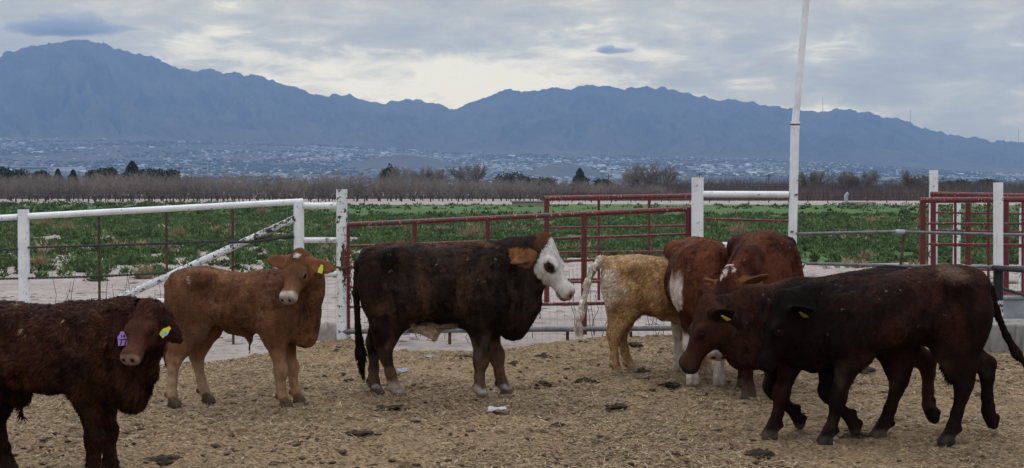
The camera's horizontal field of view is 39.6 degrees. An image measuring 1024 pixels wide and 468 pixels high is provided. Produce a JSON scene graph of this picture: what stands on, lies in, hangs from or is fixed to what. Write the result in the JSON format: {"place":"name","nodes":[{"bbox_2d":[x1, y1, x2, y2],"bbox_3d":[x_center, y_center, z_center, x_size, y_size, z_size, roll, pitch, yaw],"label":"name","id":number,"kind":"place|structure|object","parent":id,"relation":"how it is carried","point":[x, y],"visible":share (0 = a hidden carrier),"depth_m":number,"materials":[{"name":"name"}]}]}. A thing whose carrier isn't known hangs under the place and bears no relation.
{"place":"outdoors","nodes":[
{"label":"outdoors","id":0,"kind":"place"},
{"bbox_2d":[0,192,1020,364],"bbox_3d":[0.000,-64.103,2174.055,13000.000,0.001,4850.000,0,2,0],"label":"ground","id":1,"kind":"structure","parent":0,"point":[220,348],"depth_m":21.74,"materials":[{"name":"soil"}]},
{"bbox_2d":[0,166,14,192],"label":"evergreen tree","id":2,"kind":"object","parent":1,"relation":"on","point":[3,170],"visible":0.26,"depth_m":328.38,"materials":[{"name":"green plant"}]},
{"bbox_2d":[2,168,31,192],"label":"evergreen tree","id":3,"kind":"object","parent":1,"relation":"on","point":[17,172],"visible":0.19,"depth_m":328.65,"materials":[{"name":"green plant"}]},
{"bbox_2d":[2,176,32,200],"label":"orchard tree","id":4,"kind":"object","parent":1,"relation":"on","point":[12,181],"visible":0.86,"depth_m":211.00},
{"bbox_2d":[7,182,35,201],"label":"orchard tree","id":5,"kind":"object","parent":1,"relation":"on","point":[23,189],"visible":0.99,"depth_m":205.38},
{"bbox_2d":[19,173,58,200],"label":"orchard tree","id":6,"kind":"object","parent":1,"relation":"on","point":[38,195],"visible":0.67,"depth_m":216.97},
{"bbox_2d":[30,254,52,267],"bbox_3d":[-9.538,0.538,28.779,0.537,0.363,0.557,-1,2,-17],"label":"dry bush","id":7,"kind":"object","parent":1,"relation":"on","point":[39,260],"visible":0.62,"depth_m":28.69,"materials":[{"name":"plant"}]},
{"bbox_2d":[28,173,57,200],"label":"orchard tree","id":8,"kind":"object","parent":1,"relation":"on","point":[31,181],"visible":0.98,"depth_m":204.94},
{"bbox_2d":[49,176,83,200],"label":"orchard tree","id":9,"kind":"object","parent":1,"relation":"on","point":[67,186],"visible":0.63,"depth_m":211.26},
{"bbox_2d":[53,176,80,201],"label":"orchard tree","id":10,"kind":"object","parent":1,"relation":"on","point":[75,182],"visible":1,"depth_m":204.95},
{"bbox_2d":[68,171,109,200],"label":"orchard tree","id":11,"kind":"object","parent":1,"relation":"on","point":[89,182],"visible":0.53,"depth_m":216.48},
{"bbox_2d":[80,175,107,200],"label":"orchard tree","id":12,"kind":"object","parent":1,"relation":"on","point":[93,186],"visible":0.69,"depth_m":211.11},
{"bbox_2d":[77,173,117,200],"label":"orchard tree","id":13,"kind":"object","parent":1,"relation":"on","point":[88,185],"visible":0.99,"depth_m":204.72,"materials":[{"name":"plant"}]},
{"bbox_2d":[94,167,118,195],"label":"evergreen tree","id":14,"kind":"object","parent":1,"relation":"on","point":[111,170],"visible":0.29,"depth_m":328.46,"materials":[{"name":"green plant"}]},
{"bbox_2d":[93,170,136,200],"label":"orchard tree","id":15,"kind":"object","parent":1,"relation":"on","point":[115,183],"visible":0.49,"depth_m":217.38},
{"bbox_2d":[103,174,133,200],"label":"orchard tree","id":16,"kind":"object","parent":1,"relation":"on","point":[113,182],"visible":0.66,"depth_m":211.86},
{"bbox_2d":[98,169,143,200],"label":"orchard tree","id":17,"kind":"object","parent":1,"relation":"on","point":[130,185],"visible":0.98,"depth_m":204.82,"materials":[{"name":"plant"}]},
{"bbox_2d":[120,161,141,193],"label":"evergreen tree","id":18,"kind":"object","parent":1,"relation":"on","point":[132,166],"visible":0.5,"depth_m":328.86,"materials":[{"name":"green plant"}]},
{"bbox_2d":[126,263,157,278],"bbox_3d":[-6.521,0.667,25.120,0.590,0.399,0.523,-1,2,-38],"label":"dry bush","id":19,"kind":"object","parent":1,"relation":"on","point":[145,269],"visible":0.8,"depth_m":25.07,"materials":[{"name":"plant"}]},
{"bbox_2d":[133,167,156,193],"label":"evergreen tree","id":20,"kind":"object","parent":1,"relation":"on","point":[149,170],"visible":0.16,"depth_m":328.64,"materials":[{"name":"green plant"}]},
{"bbox_2d":[130,172,163,200],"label":"orchard tree","id":21,"kind":"object","parent":1,"relation":"on","point":[152,194],"visible":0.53,"depth_m":222.70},
{"bbox_2d":[135,172,167,200],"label":"orchard tree","id":22,"kind":"object","parent":1,"relation":"on","point":[155,186],"visible":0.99,"depth_m":204.84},
{"bbox_2d":[143,173,180,200],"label":"orchard tree","id":23,"kind":"object","parent":1,"relation":"on","point":[160,184],"visible":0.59,"depth_m":217.00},
{"bbox_2d":[152,171,191,200],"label":"orchard tree","id":24,"kind":"object","parent":1,"relation":"on","point":[165,186],"visible":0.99,"depth_m":205.51,"materials":[{"name":"plant"}]},
{"bbox_2d":[162,168,181,194],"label":"evergreen tree","id":25,"kind":"object","parent":1,"relation":"on","point":[174,172],"visible":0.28,"depth_m":328.62,"materials":[{"name":"green plant"}]},
{"bbox_2d":[0,189,347,343],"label":"white pipe fence","id":26,"kind":"object","parent":1,"relation":"on","point":[23,217],"visible":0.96,"depth_m":14.32,"materials":[{"name":"metal"}]},
{"bbox_2d":[336,206,690,343],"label":"long red gate","id":27,"kind":"structure","parent":26,"relation":"attached to","point":[584,237],"depth_m":14.34,"materials":[{"name":"metal"}]},
{"bbox_2d":[172,171,197,200],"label":"orchard tree","id":28,"kind":"object","parent":1,"relation":"on","point":[184,191],"visible":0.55,"depth_m":217.30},
{"bbox_2d":[171,172,205,200],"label":"orchard tree","id":29,"kind":"object","parent":1,"relation":"on","point":[201,178],"visible":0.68,"depth_m":210.35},
{"bbox_2d":[179,176,215,200],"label":"orchard tree","id":30,"kind":"object","parent":1,"relation":"on","point":[195,186],"visible":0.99,"depth_m":204.08,"materials":[{"name":"plant"}]},
{"bbox_2d":[201,175,236,201],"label":"orchard tree","id":31,"kind":"object","parent":1,"relation":"on","point":[217,194],"visible":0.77,"depth_m":210.77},
{"bbox_2d":[213,180,235,201],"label":"orchard tree","id":32,"kind":"object","parent":1,"relation":"on","point":[222,191],"visible":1,"depth_m":204.66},
{"bbox_2d":[218,173,255,200],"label":"orchard tree","id":33,"kind":"object","parent":1,"relation":"on","point":[232,182],"visible":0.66,"depth_m":217.61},
{"bbox_2d":[223,175,257,201],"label":"orchard tree","id":34,"kind":"object","parent":1,"relation":"on","point":[237,187],"visible":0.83,"depth_m":211.04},
{"bbox_2d":[235,181,259,200],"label":"orchard tree","id":35,"kind":"object","parent":1,"relation":"on","point":[247,189],"visible":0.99,"depth_m":204.35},
{"bbox_2d":[240,171,270,200],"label":"orchard tree","id":36,"kind":"object","parent":1,"relation":"on","point":[248,181],"visible":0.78,"depth_m":217.44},
{"bbox_2d":[254,178,283,199],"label":"orchard tree","id":37,"kind":"object","parent":1,"relation":"on","point":[269,186],"visible":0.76,"depth_m":211.25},
{"bbox_2d":[258,177,290,199],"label":"orchard tree","id":38,"kind":"object","parent":1,"relation":"on","point":[274,188],"visible":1,"depth_m":204.37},
{"bbox_2d":[0,180,553,198],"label":"orchard undergrowth","id":39,"kind":"object","parent":1,"relation":"on","point":[207,196],"visible":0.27,"depth_m":278.36,"materials":[{"name":"plant"}]},
{"bbox_2d":[298,172,337,200],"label":"orchard tree","id":40,"kind":"object","parent":1,"relation":"on","point":[311,184],"visible":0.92,"depth_m":211.60,"materials":[{"name":"plant"}]},
{"bbox_2d":[315,180,338,201],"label":"orchard tree","id":41,"kind":"object","parent":1,"relation":"on","point":[323,190],"visible":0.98,"depth_m":204.70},
{"bbox_2d":[0,173,673,196],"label":"trees","id":42,"kind":"object","parent":1,"relation":"on","point":[350,189],"visible":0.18,"depth_m":253.12,"materials":[{"name":"plant"}]},
{"bbox_2d":[51,257,663,342],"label":"dead stalks","id":43,"kind":"object","parent":1,"relation":"on","point":[415,333],"visible":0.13,"depth_m":15.32,"materials":[{"name":"plant"}]},
{"bbox_2d":[343,172,371,201],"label":"orchard tree","id":44,"kind":"object","parent":1,"relation":"on","point":[355,181],"visible":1,"depth_m":205.16,"materials":[{"name":"plant"}]},
{"bbox_2d":[378,163,398,189],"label":"evergreen tree","id":45,"kind":"object","parent":1,"relation":"on","point":[384,171],"visible":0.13,"depth_m":329.03,"materials":[{"name":"green plant"}]},
{"bbox_2d":[385,177,414,201],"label":"orchard tree","id":46,"kind":"object","parent":1,"relation":"on","point":[400,195],"visible":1,"depth_m":204.72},
{"bbox_2d":[382,166,429,187],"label":"bare tree","id":47,"kind":"object","parent":1,"relation":"on","point":[405,172],"visible":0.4,"depth_m":299.55,"materials":[{"name":"plant"}]},
{"bbox_2d":[401,175,428,200],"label":"orchard tree","id":48,"kind":"object","parent":1,"relation":"on","point":[403,185],"visible":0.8,"depth_m":211.10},
{"bbox_2d":[409,166,446,191],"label":"bare tree","id":49,"kind":"object","parent":1,"relation":"on","point":[429,173],"visible":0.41,"depth_m":303.74,"materials":[{"name":"plant"}]},
{"bbox_2d":[415,174,445,201],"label":"orchard tree","id":50,"kind":"object","parent":1,"relation":"on","point":[426,189],"visible":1,"depth_m":205.10,"materials":[{"name":"plant"}]},
{"bbox_2d":[443,174,469,201],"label":"orchard tree","id":51,"kind":"object","parent":1,"relation":"on","point":[449,180],"visible":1,"depth_m":204.98,"materials":[{"name":"plant"}]},
{"bbox_2d":[444,163,490,188],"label":"bare tree","id":52,"kind":"object","parent":1,"relation":"on","point":[475,175],"visible":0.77,"depth_m":298.76,"materials":[{"name":"plant"}]},
{"bbox_2d":[1,252,1012,341],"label":"dirt clods","id":53,"kind":"object","parent":1,"relation":"on","point":[399,340],"visible":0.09,"depth_m":20.38,"materials":[{"name":"soil"}]},
{"bbox_2d":[496,180,523,201],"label":"orchard tree","id":54,"kind":"object","parent":1,"relation":"on","point":[500,188],"visible":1,"depth_m":205.31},
{"bbox_2d":[492,172,529,191],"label":"evergreen tree","id":55,"kind":"object","parent":1,"relation":"on","point":[510,177],"visible":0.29,"depth_m":398.25,"materials":[{"name":"green plant"}]},
{"bbox_2d":[530,176,553,200],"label":"orchard tree","id":56,"kind":"object","parent":1,"relation":"on","point":[542,185],"visible":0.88,"depth_m":211.57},
{"bbox_2d":[569,168,589,186],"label":"evergreen tree","id":57,"kind":"object","parent":1,"relation":"on","point":[580,173],"visible":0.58,"depth_m":398.87,"materials":[{"name":"green plant"}]},
{"bbox_2d":[539,193,705,317],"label":"red gate","id":58,"kind":"structure","parent":1,"relation":"on","point":[598,198],"depth_m":17.19,"materials":[{"name":"metal"}]},
{"bbox_2d":[620,167,655,187],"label":"bare tree","id":59,"kind":"object","parent":1,"relation":"on","point":[631,177],"visible":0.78,"depth_m":303.59,"materials":[{"name":"plant"}]},
{"bbox_2d":[629,158,680,187],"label":"bare tree","id":60,"kind":"object","parent":1,"relation":"on","point":[650,177],"visible":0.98,"depth_m":299.22,"materials":[{"name":"plant"}]},
{"bbox_2d":[691,177,788,247],"bbox_3d":[2.287,0.327,14.266,0.976,1.785,0.120,0,2,0],"label":"short white fence","id":61,"kind":"object","parent":1,"relation":"on","point":[698,194],"visible":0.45,"depth_m":14.22,"materials":[{"name":"white paint"},{"name":"steel"}]},
{"bbox_2d":[552,193,928,202],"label":"pipe fence","id":62,"kind":"object","parent":1,"relation":"on","point":[827,199],"visible":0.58,"depth_m":187.90,"materials":[{"name":"metal"}]},
{"bbox_2d":[539,183,1023,200],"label":"thicket","id":63,"kind":"object","parent":1,"relation":"on","point":[827,190],"visible":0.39,"depth_m":230.97,"materials":[{"name":"plant"}]},
{"bbox_2d":[552,171,1023,195],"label":"thicket","id":64,"kind":"object","parent":1,"relation":"on","point":[712,185],"visible":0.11,"depth_m":313.24,"materials":[{"name":"plant"}]},
{"bbox_2d":[788,0,809,243],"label":"tall pole","id":65,"kind":"object","parent":1,"relation":"on","point":[793,179],"visible":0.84,"depth_m":14.19,"materials":[{"name":"metal"}]},
{"bbox_2d":[798,166,834,189],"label":"bare tree","id":66,"kind":"object","parent":1,"relation":"on","point":[813,176],"visible":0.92,"depth_m":299.05,"materials":[{"name":"plant"}]},
{"bbox_2d":[834,170,858,191],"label":"bare tree","id":67,"kind":"object","parent":1,"relation":"on","point":[843,177],"visible":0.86,"depth_m":308.07,"materials":[{"name":"plant"}]},
{"bbox_2d":[842,192,875,204],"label":"standpipe","id":68,"kind":"object","parent":1,"relation":"on","point":[846,194],"visible":0.69,"depth_m":162.59,"materials":[{"name":"concrete"}]},
{"bbox_2d":[845,168,882,188],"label":"bare tree","id":69,"kind":"object","parent":1,"relation":"on","point":[873,175],"visible":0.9,"depth_m":309.18,"materials":[{"name":"plant"}]},
{"bbox_2d":[797,229,1023,268],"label":"long pipe rail","id":70,"kind":"object","parent":1,"relation":"on","point":[901,232],"visible":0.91,"depth_m":14.25,"materials":[{"name":"metal"}]},
{"bbox_2d":[803,268,1018,283],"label":"dirt bank","id":71,"kind":"structure","parent":1,"relation":"on","point":[1013,278],"depth_m":24.47,"materials":[{"name":"soil"}]},
{"bbox_2d":[896,170,928,190],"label":"bare tree","id":72,"kind":"object","parent":1,"relation":"on","point":[907,179],"visible":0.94,"depth_m":298.60,"materials":[{"name":"plant"}]},
{"bbox_2d":[928,170,937,264],"bbox_3d":[5.293,0.154,17.878,0.108,1.912,0.182,1,2,18],"label":"white post","id":73,"kind":"object","parent":1,"relation":"on","point":[933,180],"visible":0.38,"depth_m":17.86,"materials":[{"name":"metal"}]},
{"bbox_2d":[953,203,960,263],"bbox_3d":[6.102,0.316,19.518,0.100,1.490,0.100,0,2,0],"label":"white post","id":74,"kind":"object","parent":1,"relation":"on","point":[958,228],"visible":0.15,"depth_m":19.47,"materials":[{"name":"metal"}]},
{"bbox_2d":[919,197,1023,295],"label":"red side gate","id":75,"kind":"structure","parent":1,"relation":"on","point":[954,200],"depth_m":15.99,"materials":[{"name":"metal"}]},
{"bbox_2d":[930,191,1023,293],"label":"side gate","id":76,"kind":"structure","parent":1,"relation":"on","point":[968,213],"depth_m":17.59,"materials":[{"name":"metal"}]},
{"bbox_2d":[984,296,1023,352],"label":"feed bunk","id":77,"kind":"object","parent":1,"relation":"on","point":[1013,312],"depth_m":12.99,"materials":[{"name":"concrete"}]},
{"bbox_2d":[993,182,1002,321],"bbox_3d":[4.534,0.178,13.261,0.102,1.318,0.090,0,2,0],"label":"bunk post","id":78,"kind":"object","parent":77,"relation":"on","point":[998,231],"visible":0.69,"depth_m":13.22,"materials":[{"name":"metal"}]},
{"bbox_2d":[991,265,1023,272],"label":"wire rope","id":79,"kind":"object","parent":78,"relation":"attached to","point":[1006,268],"visible":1,"depth_m":13.19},
{"bbox_2d":[1019,208,1020,290],"bbox_3d":[7.011,0.354,19.520,0.100,1.415,0.100,0,2,0],"label":"white post","id":80,"kind":"object","parent":1,"relation":"on","point":[1020,251],"visible":0.31,"depth_m":19.50,"materials":[{"name":"metal"}]},
{"bbox_2d":[0,39,1023,191],"bbox_3d":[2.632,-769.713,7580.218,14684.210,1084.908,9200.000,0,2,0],"label":"mountain terrain","id":81,"kind":"structure","parent":0,"point":[78,90],"depth_m":8682.85,"materials":[{"name":"stone"}]},
{"bbox_2d":[19,166,52,171],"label":"warehouse","id":82,"kind":"structure","parent":81,"relation":"on","point":[39,168],"depth_m":4690.50,"materials":[{"name":"beige paint"}]},
{"bbox_2d":[53,167,85,170],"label":"long warehouse","id":83,"kind":"structure","parent":81,"relation":"on","point":[69,168],"depth_m":4755.62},
{"bbox_2d":[0,139,1023,190],"bbox_3d":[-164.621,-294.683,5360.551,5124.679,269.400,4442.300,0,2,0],"label":"town trees","id":84,"kind":"object","parent":81,"relation":"on","point":[159,163],"visible":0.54,"depth_m":5829.66,"materials":[{"name":"green plant"}]},
{"bbox_2d":[0,138,1023,190],"bbox_3d":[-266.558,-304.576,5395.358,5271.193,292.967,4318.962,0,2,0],"label":"houses","id":85,"kind":"structure","parent":81,"relation":"on","point":[711,167],"depth_m":5833.47,"materials":[{"name":"beige paint"}]},
{"bbox_2d":[0,0,1023,142],"label":"sky","id":86,"kind":"structure","parent":0,"point":[957,65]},
{"bbox_2d":[6,204,1020,262],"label":"field","id":87,"kind":"structure","parent":0,"point":[572,207],"depth_m":118.01,"materials":[{"name":"plant"}]},
{"bbox_2d":[29,218,57,225],"bbox_3d":[-19.732,-0.539,59.903,1.681,0.602,1.618,0,2,0],"label":"dry bush","id":88,"kind":"object","parent":87,"relation":"on","point":[46,222],"visible":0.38,"depth_m":59.81,"materials":[{"name":"plant"}]},
{"bbox_2d":[456,223,483,238],"bbox_3d":[-1.288,-0.128,46.102,1.196,0.616,1.116,0,2,0],"label":"dry bush","id":89,"kind":"object","parent":87,"relation":"on","point":[472,232],"visible":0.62,"depth_m":46.03,"materials":[{"name":"plant"}]},
{"bbox_2d":[1,211,1018,269],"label":"dry grass","id":90,"kind":"structure","parent":87,"relation":"on","point":[854,260],"depth_m":48.19,"materials":[{"name":"plant"}]},
{"bbox_2d":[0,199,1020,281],"bbox_3d":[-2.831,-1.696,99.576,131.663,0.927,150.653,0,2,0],"label":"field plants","id":91,"kind":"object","parent":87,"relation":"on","point":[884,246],"visible":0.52,"depth_m":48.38,"materials":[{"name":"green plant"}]},
{"bbox_2d":[511,201,550,205],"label":"irrigation box","id":92,"kind":"object","parent":87,"relation":"on","point":[528,203],"visible":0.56,"depth_m":142.97,"materials":[{"name":"concrete"}]},
{"bbox_2d":[726,221,754,233],"bbox_3d":[7.481,-0.207,47.291,1.328,0.731,1.345,-1,2,-21],"label":"dry bush","id":93,"kind":"object","parent":87,"relation":"on","point":[737,229],"visible":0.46,"depth_m":47.17,"materials":[{"name":"plant"}]},
{"bbox_2d":[857,249,877,260],"bbox_3d":[7.800,0.467,31.269,0.582,0.362,0.583,0,2,0],"label":"dry bush","id":94,"kind":"object","parent":87,"relation":"on","point":[866,255],"visible":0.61,"depth_m":31.19,"materials":[{"name":"plant"}]},
{"bbox_2d":[6,333,1023,467],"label":"pen ground","id":95,"kind":"structure","parent":0,"point":[884,456],"depth_m":9.10,"materials":[{"name":"soil"}]},
{"bbox_2d":[0,295,183,467],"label":"shaggy red calf","id":96,"kind":"object","parent":95,"relation":"on","point":[96,362],"visible":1,"depth_m":7.15},
{"bbox_2d":[141,454,182,466],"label":"dung clod","id":97,"kind":"object","parent":95,"relation":"on","point":[161,460],"visible":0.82,"depth_m":7.92,"materials":[{"name":"soil"}]},
{"bbox_2d":[163,247,334,408],"bbox_3d":[-1.814,0.648,9.806,1.258,1.123,0.574,0,2,4],"label":"tan calf","id":98,"kind":"object","parent":95,"relation":"on","point":[278,311],"visible":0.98,"depth_m":9.74},
{"bbox_2d":[317,321,350,340],"bbox_3d":[-1.990,1.032,14.914,0.624,0.245,0.420,0,2,0],"label":"concrete block","id":99,"kind":"object","parent":95,"relation":"on","point":[328,332],"visible":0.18,"depth_m":14.76,"materials":[{"name":"concrete"}]},
{"bbox_2d":[346,430,373,436],"bbox_3d":[-0.945,1.210,8.634,0.152,0.053,0.226,-1,2,-37],"label":"dung clod","id":100,"kind":"object","parent":95,"relation":"on","point":[361,433],"visible":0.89,"depth_m":8.58,"materials":[{"name":"soil"}]},
{"bbox_2d":[373,404,404,411],"bbox_3d":[-0.837,1.182,9.702,0.219,0.048,0.248,1,2,20],"label":"dung clod","id":101,"kind":"object","parent":95,"relation":"on","point":[390,407],"visible":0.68,"depth_m":9.63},
{"bbox_2d":[352,232,574,397],"bbox_3d":[-0.349,0.590,10.205,1.606,1.217,0.567,0,2,3],"label":"black steer","id":102,"kind":"object","parent":95,"relation":"on","point":[485,295],"visible":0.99,"depth_m":10.04,"materials":[{"name":"fur"}]},
{"bbox_2d":[12,337,1023,467],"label":"manure crumbs","id":103,"kind":"object","parent":95,"relation":"on","point":[274,462],"visible":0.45,"depth_m":8.59,"materials":[{"name":"soil"}]},
{"bbox_2d":[529,380,551,387],"bbox_3d":[0.227,1.143,10.860,0.192,0.059,0.201,-1,2,-18],"label":"dung clod","id":104,"kind":"object","parent":95,"relation":"on","point":[544,382],"visible":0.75,"depth_m":10.83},
{"bbox_2d":[569,377,599,384],"bbox_3d":[0.552,1.135,11.008,0.203,0.051,0.232,1,2,38],"label":"dung clod","id":105,"kind":"object","parent":95,"relation":"on","point":[585,379],"visible":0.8,"depth_m":11.01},
{"bbox_2d":[604,403,626,408],"bbox_3d":[0.713,1.175,9.713,0.173,0.031,0.169,0,2,-9],"label":"dung clod","id":106,"kind":"object","parent":95,"relation":"on","point":[618,405],"visible":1,"depth_m":9.67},
{"bbox_2d":[572,254,713,374],"bbox_3d":[1.329,0.645,11.621,1.701,1.018,0.491,0,2,3],"label":"golden calf","id":107,"kind":"object","parent":95,"relation":"on","point":[632,288],"visible":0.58,"depth_m":11.49},
{"bbox_2d":[658,381,681,386],"bbox_3d":[1.206,1.142,10.872,0.185,0.045,0.175,0,2,9],"label":"dung clod","id":108,"kind":"object","parent":95,"relation":"on","point":[672,384],"visible":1,"depth_m":10.82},
{"bbox_2d":[664,236,728,386],"bbox_3d":[1.492,0.595,11.180,0.571,1.146,1.531,0,2,0],"label":"red white calf","id":109,"kind":"object","parent":95,"relation":"on","point":[693,261],"visible":0.51,"depth_m":10.88},
{"bbox_2d":[703,229,803,400],"bbox_3d":[1.799,0.577,10.322,0.665,1.236,1.658,1,2,18],"label":"mahogany steer","id":110,"kind":"object","parent":95,"relation":"on","point":[766,256],"visible":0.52,"depth_m":9.89,"materials":[{"name":"fur"}]},
{"bbox_2d":[743,448,775,459],"bbox_3d":[1.373,1.243,8.050,0.189,0.051,0.211,2,2,44],"label":"dung clod","id":111,"kind":"object","parent":95,"relation":"on","point":[758,452],"visible":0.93,"depth_m":8.03,"materials":[{"name":"soil"}]},
{"bbox_2d":[679,264,952,439],"bbox_3d":[1.870,0.716,8.654,1.717,1.058,0.474,0,2,-3],"label":"brown calf","id":112,"kind":"object","parent":95,"relation":"on","point":[729,326],"visible":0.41,"depth_m":8.54},
{"bbox_2d":[838,432,869,438],"bbox_3d":[2.100,1.228,8.606,0.274,0.067,0.299,1,2,32],"label":"dung clod","id":113,"kind":"object","parent":95,"relation":"on","point":[851,435],"visible":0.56,"depth_m":8.58,"materials":[{"name":"soil"}]},
{"bbox_2d":[754,264,1023,446],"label":"dark calf","id":114,"kind":"object","parent":95,"relation":"on","point":[838,336],"visible":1,"depth_m":8.30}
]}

